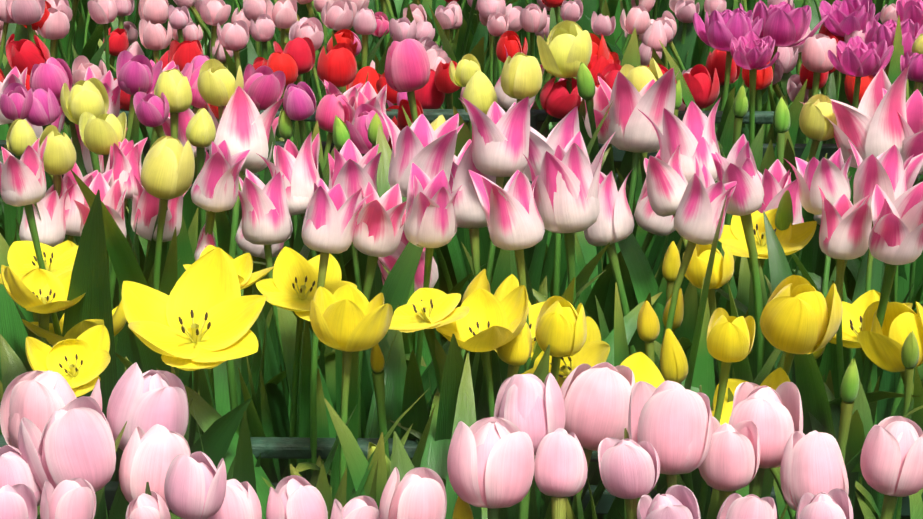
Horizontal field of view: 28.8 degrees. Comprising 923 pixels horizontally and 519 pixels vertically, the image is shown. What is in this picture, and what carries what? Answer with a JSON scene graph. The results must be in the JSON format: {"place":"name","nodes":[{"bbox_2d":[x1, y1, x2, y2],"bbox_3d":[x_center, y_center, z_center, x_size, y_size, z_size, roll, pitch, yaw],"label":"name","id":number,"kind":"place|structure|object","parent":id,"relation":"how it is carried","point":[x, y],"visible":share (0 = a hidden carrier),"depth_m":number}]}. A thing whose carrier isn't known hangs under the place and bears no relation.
{"place":"outdoors","nodes":[
{"label":"outdoors","id":0,"kind":"place"},
{"bbox_2d":[0,435,597,461],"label":"pipe","id":1,"kind":"object","parent":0,"point":[284,447],"depth_m":1.88},
{"bbox_2d":[65,109,773,123],"bbox_3d":[0.095,-0.225,2.840,5.400,0.028,0.025,0,20,1],"label":"bed fence top rail","id":2,"kind":"object","parent":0,"point":[761,117],"depth_m":2.83},
{"label":"ground","id":3,"kind":"structure","parent":0,"visible":0},
{"bbox_2d":[0,113,920,183],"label":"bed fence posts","id":4,"kind":"object","parent":3,"relation":"on","point":[828,149],"visible":0.1,"depth_m":2.85},
{"bbox_2d":[0,0,922,518],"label":"tulip","id":5,"kind":"object","parent":3,"relation":"on","point":[424,410],"depth_m":2.10},
{"bbox_2d":[0,0,873,148],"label":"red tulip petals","id":6,"kind":"object","parent":5,"relation":"on","point":[336,63],"visible":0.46,"depth_m":2.91},
{"bbox_2d":[0,12,885,153],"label":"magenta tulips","id":7,"kind":"object","parent":5,"relation":"on","point":[407,65],"visible":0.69,"depth_m":2.64},
{"bbox_2d":[32,224,861,377],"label":"tulip stamens","id":8,"kind":"object","parent":5,"relation":"attached to","point":[293,285],"visible":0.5,"depth_m":1.84},
{"bbox_2d":[35,230,861,377],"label":"tulip pistils","id":9,"kind":"object","parent":5,"relation":"attached to","point":[196,339],"visible":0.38,"depth_m":1.85},
{"bbox_2d":[0,45,922,291],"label":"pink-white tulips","id":10,"kind":"object","parent":5,"relation":"on","point":[439,185],"visible":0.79,"depth_m":2.11},
{"bbox_2d":[0,362,922,518],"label":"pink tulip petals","id":11,"kind":"object","parent":5,"relation":"on","point":[57,456],"visible":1,"depth_m":1.45},
{"bbox_2d":[0,208,922,424],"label":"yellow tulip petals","id":12,"kind":"object","parent":5,"relation":"attached to","point":[800,315],"visible":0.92,"depth_m":1.79},
{"bbox_2d":[0,0,922,110],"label":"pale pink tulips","id":13,"kind":"object","parent":5,"relation":"on","point":[498,17],"visible":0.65,"depth_m":3.21},
{"bbox_2d":[6,14,922,199],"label":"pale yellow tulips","id":14,"kind":"object","parent":5,"relation":"on","point":[168,165],"visible":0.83,"depth_m":2.47},
{"bbox_2d":[37,62,918,480],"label":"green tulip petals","id":15,"kind":"object","parent":5,"relation":"on","point":[783,220],"visible":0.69,"depth_m":2.36},
{"bbox_2d":[370,241,825,518],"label":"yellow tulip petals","id":16,"kind":"object","parent":5,"relation":"on","point":[673,364],"visible":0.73,"depth_m":1.86},
{"bbox_2d":[693,0,922,81],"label":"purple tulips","id":17,"kind":"object","parent":5,"relation":"on","point":[749,40],"visible":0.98,"depth_m":2.87},
{"bbox_2d":[104,481,909,516],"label":"stems","id":18,"kind":"object","parent":3,"relation":"on","point":[605,502],"depth_m":1.90}
]}

